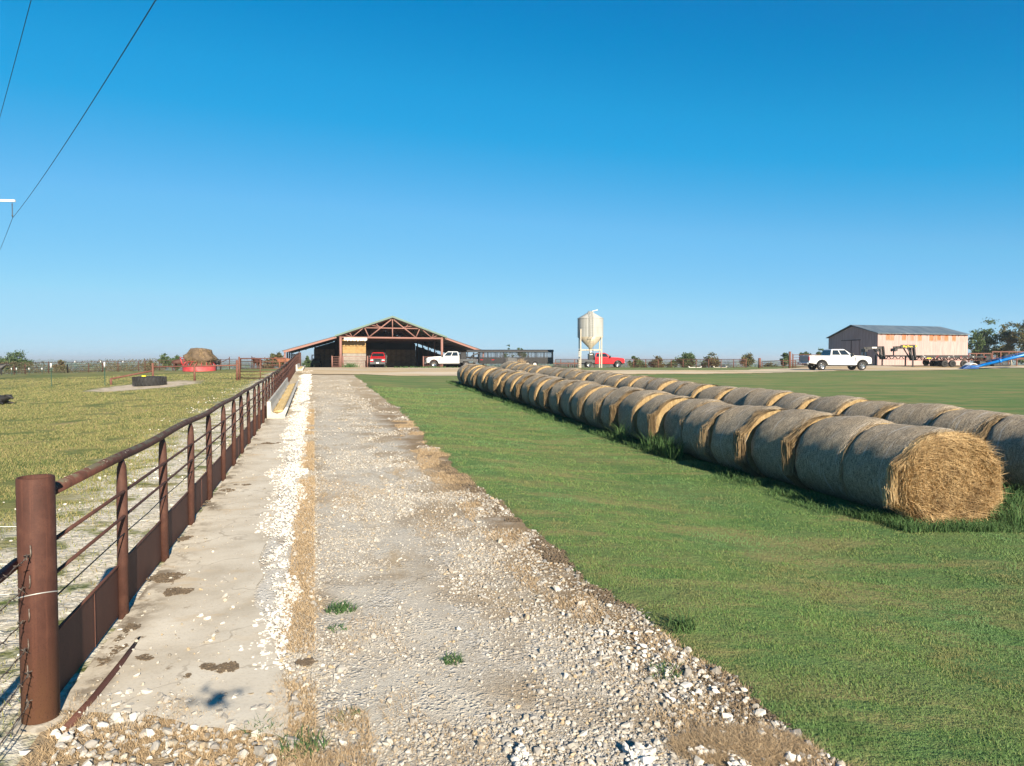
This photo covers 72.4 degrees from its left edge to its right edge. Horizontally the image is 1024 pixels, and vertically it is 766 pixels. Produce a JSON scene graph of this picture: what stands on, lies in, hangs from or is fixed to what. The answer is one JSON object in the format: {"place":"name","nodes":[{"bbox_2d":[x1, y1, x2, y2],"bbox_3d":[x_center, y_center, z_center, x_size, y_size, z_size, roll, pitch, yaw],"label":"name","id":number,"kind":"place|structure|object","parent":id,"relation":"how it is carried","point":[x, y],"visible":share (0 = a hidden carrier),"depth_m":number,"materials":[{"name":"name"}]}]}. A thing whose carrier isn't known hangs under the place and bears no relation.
{"place":"outdoors","nodes":[
{"label":"outdoors","id":0,"kind":"place"},
{"bbox_2d":[0,372,275,736],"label":"pasture grass","id":1,"kind":"structure","parent":0,"point":[95,428],"depth_m":20.63,"materials":[{"name":"green plant"}]},
{"bbox_2d":[60,414,296,736],"bbox_3d":[-4.977,1.505,13.970,1.315,0.191,21.596,-1,2,-17],"label":"concrete apron","id":2,"kind":"object","parent":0,"point":[220,562],"visible":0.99,"depth_m":5.41,"materials":[{"name":"beige concrete"}]},
{"bbox_2d":[61,636,140,731],"bbox_3d":[-2.639,1.926,4.619,0.070,0.066,1.434,0,2,-12],"label":"loose pipe","id":3,"kind":"object","parent":2,"relation":"on","point":[92,698],"visible":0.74,"depth_m":4.34,"materials":[{"name":"brown metal"}]},
{"bbox_2d":[267,377,298,418],"bbox_3d":[-9.847,0.422,30.641,0.662,0.925,16.611,-1,2,-16],"label":"feed bunk","id":4,"kind":"object","parent":2,"relation":"on","point":[272,401],"visible":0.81,"depth_m":24.77,"materials":[{"name":"concrete"}]},
{"bbox_2d":[273,383,294,412],"bbox_3d":[-9.879,0.491,30.679,0.360,0.463,16.421,-1,2,-16],"label":"livestock feed","id":5,"kind":"object","parent":4,"relation":"in","point":[281,404],"visible":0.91,"depth_m":27.39},
{"bbox_2d":[310,355,321,366],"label":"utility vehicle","id":6,"kind":"object","parent":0,"point":[315,361],"visible":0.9,"depth_m":103.16,"materials":[{"name":"black paint"}]},
{"bbox_2d":[16,372,845,765],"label":"gravel driveway","id":7,"kind":"structure","parent":0,"point":[408,578],"depth_m":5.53,"materials":[{"name":"grey gravel"}]},
{"bbox_2d":[270,721,331,758],"bbox_3d":[-1.118,1.930,3.767,0.364,0.080,0.322,-1,2,-25],"label":"weed","id":8,"kind":"object","parent":7,"relation":"on","point":[306,744],"visible":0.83,"depth_m":3.75,"materials":[{"name":"green plant"}]},
{"bbox_2d":[318,598,368,614],"bbox_3d":[-1.401,1.862,5.812,0.463,0.080,0.417,0,2,0],"label":"weed","id":9,"kind":"object","parent":7,"relation":"on","point":[343,609],"visible":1,"depth_m":5.82,"materials":[{"name":"green plant"}]},
{"bbox_2d":[2,370,841,765],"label":"white gravel","id":10,"kind":"structure","parent":7,"relation":"on","point":[638,752],"depth_m":5.49,"materials":[{"name":"white gravel"}]},
{"bbox_2d":[22,408,864,765],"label":"dry grass","id":11,"kind":"structure","parent":7,"relation":"on","point":[776,752],"depth_m":3.95,"materials":[{"name":"beige plant"}]},
{"bbox_2d":[96,442,790,725],"bbox_3d":[-2.279,1.700,9.951,4.383,0.124,15.142,-1,2,-16],"label":"dung and soil","id":12,"kind":"object","parent":7,"relation":"on","point":[230,666],"visible":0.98,"depth_m":5.43,"materials":[{"name":"brown soil"}]},
{"bbox_2d":[438,648,466,665],"bbox_3d":[-0.401,1.905,4.865,0.247,0.057,0.274,0,2,0],"label":"weed","id":13,"kind":"object","parent":7,"relation":"on","point":[447,661],"visible":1,"depth_m":4.83,"materials":[{"name":"green plant"}]},
{"bbox_2d":[649,657,684,680],"bbox_3d":[1.034,1.902,4.606,0.319,0.079,0.399,0,2,11],"label":"weed","id":14,"kind":"object","parent":7,"relation":"on","point":[663,666],"visible":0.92,"depth_m":4.65,"materials":[{"name":"green plant"}]},
{"bbox_2d":[0,360,1023,765],"bbox_3d":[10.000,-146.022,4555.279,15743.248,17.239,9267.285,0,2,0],"label":"ground","id":15,"kind":"structure","parent":0,"point":[16,744],"depth_m":11.99,"materials":[{"name":"green plant"}]},
{"bbox_2d":[0,394,13,403],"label":"calf","id":16,"kind":"object","parent":15,"relation":"on","point":[4,398],"visible":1,"depth_m":30.66},
{"bbox_2d":[0,199,15,217],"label":"power pole","id":17,"kind":"object","parent":15,"relation":"on","point":[7,200],"visible":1,"depth_m":61.49,"materials":[{"name":"white wood"}]},
{"bbox_2d":[0,0,30,115],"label":"power line","id":18,"kind":"object","parent":17,"relation":"attached to","point":[16,54],"visible":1,"depth_m":24.69,"materials":[{"name":"metal"}]},
{"bbox_2d":[0,0,155,248],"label":"power line","id":19,"kind":"object","parent":17,"relation":"attached to","point":[93,100],"visible":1,"depth_m":28.38,"materials":[{"name":"metal"}]},
{"bbox_2d":[0,349,35,372],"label":"tree","id":20,"kind":"object","parent":15,"relation":"on","point":[13,357],"visible":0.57,"depth_m":117.20,"materials":[{"name":"green plant"}]},
{"bbox_2d":[0,358,164,373],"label":"scrub","id":21,"kind":"object","parent":15,"relation":"on","point":[110,365],"visible":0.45,"depth_m":111.16,"materials":[{"name":"plant"}]},
{"bbox_2d":[0,356,282,374],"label":"pipe fence","id":22,"kind":"object","parent":15,"relation":"on","point":[138,365],"visible":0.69,"depth_m":94.98,"materials":[{"name":"brown metal"}]},
{"bbox_2d":[132,376,166,385],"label":"tractor tyre","id":23,"kind":"object","parent":15,"relation":"on","point":[149,381],"visible":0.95,"depth_m":43.77,"materials":[{"name":"rubber"}]},
{"bbox_2d":[11,352,300,735],"bbox_3d":[-12.974,-0.573,40.302,0.340,3.125,75.789,-1,2,-16],"label":"pipe fence","id":24,"kind":"object","parent":15,"relation":"on","point":[55,657],"visible":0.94,"depth_m":4.90,"materials":[{"name":"brown metal"}]},
{"bbox_2d":[0,526,31,745],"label":"barbed wire fence","id":25,"kind":"object","parent":24,"relation":"attached to","point":[9,569],"visible":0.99,"depth_m":3.83,"materials":[{"name":"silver metal"}]},
{"bbox_2d":[157,353,172,368],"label":"tree","id":26,"kind":"object","parent":15,"relation":"on","point":[166,363],"visible":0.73,"depth_m":117.84,"materials":[{"name":"green plant"}]},
{"bbox_2d":[110,360,237,383],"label":"brace fence","id":27,"kind":"object","parent":15,"relation":"on","point":[194,366],"visible":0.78,"depth_m":47.93,"materials":[{"name":"brown metal"}]},
{"bbox_2d":[180,357,215,370],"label":"ring feeder","id":28,"kind":"object","parent":15,"relation":"on","point":[199,368],"visible":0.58,"depth_m":71.80,"materials":[{"name":"red metal"}]},
{"bbox_2d":[183,348,217,365],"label":"hay mound","id":29,"kind":"object","parent":28,"relation":"in","point":[199,356],"visible":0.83,"depth_m":71.98,"materials":[{"name":"beige plant"}]},
{"bbox_2d":[238,357,285,379],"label":"pipe gate","id":30,"kind":"structure","parent":15,"relation":"on","point":[239,368],"depth_m":46.97,"materials":[{"name":"brown metal"}]},
{"bbox_2d":[269,352,283,367],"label":"tree","id":31,"kind":"object","parent":15,"relation":"on","point":[278,355],"visible":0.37,"depth_m":119.38,"materials":[{"name":"green plant"}]},
{"bbox_2d":[457,363,471,384],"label":"round hay bale","id":32,"kind":"object","parent":15,"relation":"on","point":[460,371],"visible":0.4,"depth_m":43.37},
{"bbox_2d":[463,365,486,385],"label":"round hay bale","id":33,"kind":"object","parent":15,"relation":"on","point":[467,371],"visible":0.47,"depth_m":40.59},
{"bbox_2d":[468,366,486,387],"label":"round hay bale","id":34,"kind":"object","parent":15,"relation":"on","point":[471,374],"visible":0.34,"depth_m":39.51},
{"bbox_2d":[477,366,499,391],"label":"round hay bale","id":35,"kind":"object","parent":15,"relation":"on","point":[483,372],"visible":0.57,"depth_m":37.08},
{"bbox_2d":[484,368,508,393],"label":"round hay bale","id":36,"kind":"object","parent":15,"relation":"on","point":[486,380],"visible":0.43,"depth_m":35.68},
{"bbox_2d":[488,369,510,393],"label":"round hay bale","id":37,"kind":"object","parent":15,"relation":"on","point":[491,376],"visible":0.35,"depth_m":34.86},
{"bbox_2d":[492,370,514,396],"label":"round hay bale","id":38,"kind":"object","parent":15,"relation":"on","point":[497,378],"visible":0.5,"depth_m":33.21},
{"bbox_2d":[2,359,1023,373],"bbox_3d":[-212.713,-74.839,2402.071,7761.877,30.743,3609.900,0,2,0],"label":"fence","id":39,"kind":"object","parent":15,"relation":"on","point":[495,365],"visible":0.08,"depth_m":1427.66,"materials":[{"name":"brown metal"}]},
{"bbox_2d":[500,370,529,398],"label":"round hay bale","id":40,"kind":"object","parent":15,"relation":"on","point":[506,376],"visible":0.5,"depth_m":32.07},
{"bbox_2d":[505,372,528,402],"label":"round hay bale","id":41,"kind":"object","parent":15,"relation":"on","point":[512,380],"visible":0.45,"depth_m":30.98},
{"bbox_2d":[514,373,545,404],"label":"round hay bale","id":42,"kind":"object","parent":15,"relation":"on","point":[519,384],"visible":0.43,"depth_m":29.50},
{"bbox_2d":[521,374,548,405],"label":"round hay bale","id":43,"kind":"object","parent":15,"relation":"on","point":[528,383],"visible":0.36,"depth_m":28.75},
{"bbox_2d":[530,365,550,372],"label":"round hay bale","id":44,"kind":"object","parent":15,"relation":"on","point":[536,369],"visible":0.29,"depth_m":39.78},
{"bbox_2d":[529,376,560,410],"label":"round hay bale","id":45,"kind":"object","parent":15,"relation":"on","point":[535,387],"visible":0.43,"depth_m":27.19},
{"bbox_2d":[539,378,577,413],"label":"round hay bale","id":46,"kind":"object","parent":15,"relation":"on","point":[545,390],"visible":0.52,"depth_m":25.98},
{"bbox_2d":[549,380,587,417],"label":"round hay bale","id":47,"kind":"object","parent":15,"relation":"on","point":[557,391],"visible":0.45,"depth_m":24.96},
{"bbox_2d":[558,368,586,377],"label":"round hay bale","id":48,"kind":"object","parent":15,"relation":"on","point":[563,373],"visible":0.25,"depth_m":35.06},
{"bbox_2d":[565,370,586,378],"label":"round hay bale","id":49,"kind":"object","parent":15,"relation":"on","point":[572,375],"visible":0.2,"depth_m":33.78},
{"bbox_2d":[561,381,600,420],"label":"round hay bale","id":50,"kind":"object","parent":15,"relation":"on","point":[571,391],"visible":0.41,"depth_m":23.68},
{"bbox_2d":[574,371,593,380],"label":"round hay bale","id":51,"kind":"object","parent":15,"relation":"on","point":[583,376],"visible":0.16,"depth_m":32.40},
{"bbox_2d":[577,310,603,367],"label":"feed silo","id":52,"kind":"object","parent":15,"relation":"on","point":[590,331],"visible":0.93,"depth_m":84.77,"materials":[{"name":"beige metal"}]},
{"bbox_2d":[571,383,615,425],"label":"round hay bale","id":53,"kind":"object","parent":15,"relation":"on","point":[581,396],"visible":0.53,"depth_m":22.28},
{"bbox_2d":[586,371,612,380],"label":"round hay bale","id":54,"kind":"object","parent":15,"relation":"on","point":[591,377],"visible":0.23,"depth_m":31.49},
{"bbox_2d":[584,387,617,430],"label":"round hay bale","id":55,"kind":"object","parent":15,"relation":"on","point":[593,404],"visible":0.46,"depth_m":21.37},
{"bbox_2d":[577,353,625,367],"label":"flatbed truck","id":56,"kind":"object","parent":15,"relation":"on","point":[593,359],"visible":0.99,"depth_m":96.96,"materials":[{"name":"red paint"}]},
{"bbox_2d":[593,373,624,384],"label":"round hay bale","id":57,"kind":"object","parent":15,"relation":"on","point":[601,379],"visible":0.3,"depth_m":30.10},
{"bbox_2d":[604,375,631,387],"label":"round hay bale","id":58,"kind":"object","parent":15,"relation":"on","point":[615,380],"visible":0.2,"depth_m":28.77},
{"bbox_2d":[601,386,648,436],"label":"round hay bale","id":59,"kind":"object","parent":15,"relation":"on","point":[614,399],"visible":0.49,"depth_m":20.02},
{"bbox_2d":[617,375,653,387],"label":"round hay bale","id":60,"kind":"object","parent":15,"relation":"on","point":[630,381],"visible":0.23,"depth_m":27.51},
{"bbox_2d":[618,390,673,441],"bbox_3d":[3.822,0.911,19.191,1.671,1.436,1.311,0,2,-11],"label":"round hay bale","id":61,"kind":"object","parent":15,"relation":"on","point":[631,404],"visible":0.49,"depth_m":18.72},
{"bbox_2d":[632,377,668,388],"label":"round hay bale","id":62,"kind":"object","parent":15,"relation":"on","point":[643,382],"visible":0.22,"depth_m":26.63},
{"bbox_2d":[555,359,746,367],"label":"pipe fence","id":63,"kind":"object","parent":15,"relation":"on","point":[683,362],"visible":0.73,"depth_m":96.17,"materials":[{"name":"brown metal"}]},
{"bbox_2d":[648,355,664,367],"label":"tree","id":64,"kind":"object","parent":15,"relation":"on","point":[656,357],"visible":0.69,"depth_m":125.55,"materials":[{"name":"green plant"}]},
{"bbox_2d":[645,378,679,390],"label":"round hay bale","id":65,"kind":"object","parent":15,"relation":"on","point":[661,384],"visible":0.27,"depth_m":25.08},
{"bbox_2d":[637,394,695,449],"bbox_3d":[4.143,1.002,17.893,1.840,1.398,1.361,0,2,-11],"label":"round hay bale","id":66,"kind":"object","parent":15,"relation":"on","point":[652,413],"visible":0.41,"depth_m":17.29},
{"bbox_2d":[663,381,703,394],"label":"round hay bale","id":67,"kind":"object","parent":15,"relation":"on","point":[673,388],"visible":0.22,"depth_m":24.02},
{"bbox_2d":[674,352,697,367],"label":"tree","id":68,"kind":"object","parent":15,"relation":"on","point":[685,355],"visible":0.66,"depth_m":123.12,"materials":[{"name":"green plant"}]},
{"bbox_2d":[675,383,717,398],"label":"round hay bale","id":69,"kind":"object","parent":15,"relation":"on","point":[692,390],"visible":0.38,"depth_m":22.70},
{"bbox_2d":[664,399,730,456],"bbox_3d":[4.550,1.055,16.680,1.740,1.424,1.381,0,2,-12],"label":"round hay bale","id":70,"kind":"object","parent":15,"relation":"on","point":[677,415],"visible":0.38,"depth_m":16.48},
{"bbox_2d":[682,401,737,465],"bbox_3d":[4.729,1.131,15.482,1.829,1.386,1.365,0,2,-13],"label":"round hay bale","id":71,"kind":"object","parent":15,"relation":"on","point":[698,425],"visible":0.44,"depth_m":15.23},
{"bbox_2d":[703,352,719,366],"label":"tree","id":72,"kind":"object","parent":15,"relation":"on","point":[710,354],"visible":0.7,"depth_m":125.71,"materials":[{"name":"green plant"}]},
{"bbox_2d":[696,386,737,399],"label":"round hay bale","id":73,"kind":"object","parent":15,"relation":"on","point":[717,392],"visible":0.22,"depth_m":21.47},
{"bbox_2d":[721,387,763,405],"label":"round hay bale","id":74,"kind":"object","parent":15,"relation":"on","point":[736,396],"visible":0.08,"depth_m":20.43},
{"bbox_2d":[739,352,756,366],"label":"tree","id":75,"kind":"object","parent":15,"relation":"on","point":[749,358],"visible":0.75,"depth_m":121.43,"materials":[{"name":"green plant"}]},
{"bbox_2d":[711,405,787,476],"bbox_3d":[5.006,1.160,14.242,1.811,1.439,1.369,-1,2,-17],"label":"round hay bale","id":76,"kind":"object","parent":15,"relation":"on","point":[734,429],"visible":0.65,"depth_m":13.84},
{"bbox_2d":[741,389,794,405],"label":"round hay bale","id":77,"kind":"object","parent":15,"relation":"on","point":[765,397],"visible":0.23,"depth_m":19.05},
{"bbox_2d":[751,409,844,489],"bbox_3d":[5.481,1.206,12.998,1.881,1.438,1.392,-1,2,-15],"label":"round hay bale","id":78,"kind":"object","parent":15,"relation":"on","point":[775,439],"visible":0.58,"depth_m":12.68},
{"bbox_2d":[773,393,822,409],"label":"round hay bale","id":79,"kind":"object","parent":15,"relation":"on","point":[789,401],"visible":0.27,"depth_m":17.82},
{"bbox_2d":[806,395,870,414],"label":"round hay bale","id":80,"kind":"object","parent":15,"relation":"on","point":[839,404],"visible":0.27,"depth_m":16.56},
{"bbox_2d":[795,416,895,502],"bbox_3d":[5.795,1.260,11.755,1.700,1.431,1.332,-1,2,-15],"label":"round hay bale","id":81,"kind":"object","parent":15,"relation":"on","point":[823,446],"visible":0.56,"depth_m":11.47},
{"bbox_2d":[841,401,909,418],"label":"round hay bale","id":82,"kind":"object","parent":15,"relation":"on","point":[880,409],"visible":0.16,"depth_m":15.45},
{"bbox_2d":[843,424,1009,524],"bbox_3d":[6.087,1.311,10.390,1.917,1.451,1.640,0,2,-11],"label":"round hay bale","id":83,"kind":"object","parent":15,"relation":"on","point":[922,472],"visible":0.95,"depth_m":9.88},
{"bbox_2d":[885,403,967,425],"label":"round hay bale","id":84,"kind":"object","parent":15,"relation":"on","point":[923,414],"visible":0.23,"depth_m":14.19},
{"bbox_2d":[930,409,1020,440],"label":"round hay bale","id":85,"kind":"object","parent":15,"relation":"on","point":[983,422],"visible":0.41,"depth_m":12.95},
{"bbox_2d":[968,330,985,361],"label":"tree","id":86,"kind":"object","parent":15,"relation":"on","point":[978,344],"visible":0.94,"depth_m":104.14,"materials":[{"name":"green plant"}]},
{"bbox_2d":[970,317,1005,355],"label":"tree","id":87,"kind":"object","parent":15,"relation":"on","point":[989,340],"visible":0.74,"depth_m":107.84,"materials":[{"name":"green plant"}]},
{"bbox_2d":[984,414,1023,491],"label":"round hay bale","id":88,"kind":"object","parent":15,"relation":"on","point":[1005,435],"visible":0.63,"depth_m":12.01},
{"bbox_2d":[991,351,1023,365],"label":"pipe rack","id":89,"kind":"object","parent":15,"relation":"on","point":[1016,359],"visible":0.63,"depth_m":81.89,"materials":[{"name":"brown metal"}]},
{"bbox_2d":[995,321,1022,364],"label":"tree","id":90,"kind":"object","parent":15,"relation":"on","point":[1009,335],"visible":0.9,"depth_m":105.22,"materials":[{"name":"green plant"}]},
{"bbox_2d":[1013,321,1023,350],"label":"tree","id":91,"kind":"object","parent":15,"relation":"on","point":[1021,335],"visible":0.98,"depth_m":101.92,"materials":[{"name":"green plant"}]},
{"bbox_2d":[0,0,1023,359],"label":"sky","id":92,"kind":"structure","parent":0,"point":[729,179],"materials":[{"name":"blue"}]},
{"bbox_2d":[297,365,1023,375],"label":"barnyard","id":93,"kind":"structure","parent":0,"point":[420,371],"depth_m":62.07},
{"bbox_2d":[344,361,365,365],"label":"square hay bale","id":94,"kind":"object","parent":93,"relation":"on","point":[361,363],"visible":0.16,"depth_m":94.95},
{"bbox_2d":[342,353,365,360],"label":"square hay bale","id":95,"kind":"object","parent":94,"relation":"on","point":[354,358],"visible":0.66,"depth_m":94.80},
{"bbox_2d":[342,346,365,353],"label":"square hay bale","id":96,"kind":"object","parent":95,"relation":"on","point":[353,350],"visible":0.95,"depth_m":94.79},
{"bbox_2d":[342,339,365,346],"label":"square hay bale","id":97,"kind":"object","parent":96,"relation":"on","point":[354,343],"visible":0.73,"depth_m":94.70},
{"bbox_2d":[369,352,386,366],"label":"pickup truck","id":98,"kind":"object","parent":93,"relation":"on","point":[378,358],"visible":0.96,"depth_m":93.61,"materials":[{"name":"red paint"}]},
{"bbox_2d":[282,316,483,366],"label":"open barn","id":99,"kind":"structure","parent":93,"relation":"on","point":[381,334],"depth_m":106.15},
{"bbox_2d":[424,351,478,366],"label":"flatbed truck","id":100,"kind":"object","parent":93,"relation":"on","point":[451,357],"visible":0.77,"depth_m":87.97,"materials":[{"name":"white paint"}]},
{"bbox_2d":[466,350,553,364],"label":"livestock trailer","id":101,"kind":"object","parent":93,"relation":"on","point":[536,360],"visible":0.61,"depth_m":93.41,"materials":[{"name":"black paint"}]},
{"bbox_2d":[797,349,872,369],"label":"pickup truck","id":102,"kind":"object","parent":93,"relation":"on","point":[835,357],"visible":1,"depth_m":67.65,"materials":[{"name":"white paint"}]},
{"bbox_2d":[826,325,970,364],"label":"metal shed","id":103,"kind":"structure","parent":93,"relation":"on","point":[926,340],"depth_m":89.12,"materials":[{"name":"beige metal"}]},
{"bbox_2d":[842,341,850,352],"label":"sliding door","id":104,"kind":"structure","parent":103,"relation":"in","point":[846,345],"depth_m":91.92,"materials":[{"name":"grey metal"}]},
{"bbox_2d":[851,340,859,355],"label":"sliding door","id":105,"kind":"structure","parent":103,"relation":"in","point":[855,348],"depth_m":90.11,"materials":[{"name":"grey metal"}]},
{"bbox_2d":[861,346,972,365],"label":"gooseneck trailer","id":106,"kind":"object","parent":93,"relation":"on","point":[881,355],"visible":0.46,"depth_m":81.61,"materials":[{"name":"black paint"}]},
{"bbox_2d":[890,345,989,366],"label":"gooseneck trailer","id":107,"kind":"object","parent":93,"relation":"on","point":[911,349],"visible":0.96,"depth_m":78.05,"materials":[{"name":"black paint"}]},
{"bbox_2d":[959,352,1023,368],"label":"grain auger","id":108,"kind":"object","parent":93,"relation":"on","point":[999,360],"visible":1,"depth_m":72.83,"materials":[{"name":"blue paint"}]},
{"bbox_2d":[990,354,1010,365],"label":"farm machine","id":109,"kind":"object","parent":93,"relation":"on","point":[1004,363],"visible":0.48,"depth_m":79.58,"materials":[{"name":"grey paint"}]},
{"bbox_2d":[351,366,1023,765],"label":"lawn","id":110,"kind":"structure","parent":0,"point":[993,390],"depth_m":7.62,"materials":[{"name":"green plant"}]},
{"bbox_2d":[663,602,706,633],"bbox_3d":[1.325,1.817,5.340,0.435,0.194,0.471,0,2,0],"label":"weed","id":111,"kind":"object","parent":110,"relation":"on","point":[688,622],"visible":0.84,"depth_m":5.34,"materials":[{"name":"green plant"}]},
{"bbox_2d":[446,380,1023,532],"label":"tall grass","id":112,"kind":"structure","parent":110,"relation":"on","point":[899,521],"depth_m":11.26,"materials":[{"name":"green plant"}]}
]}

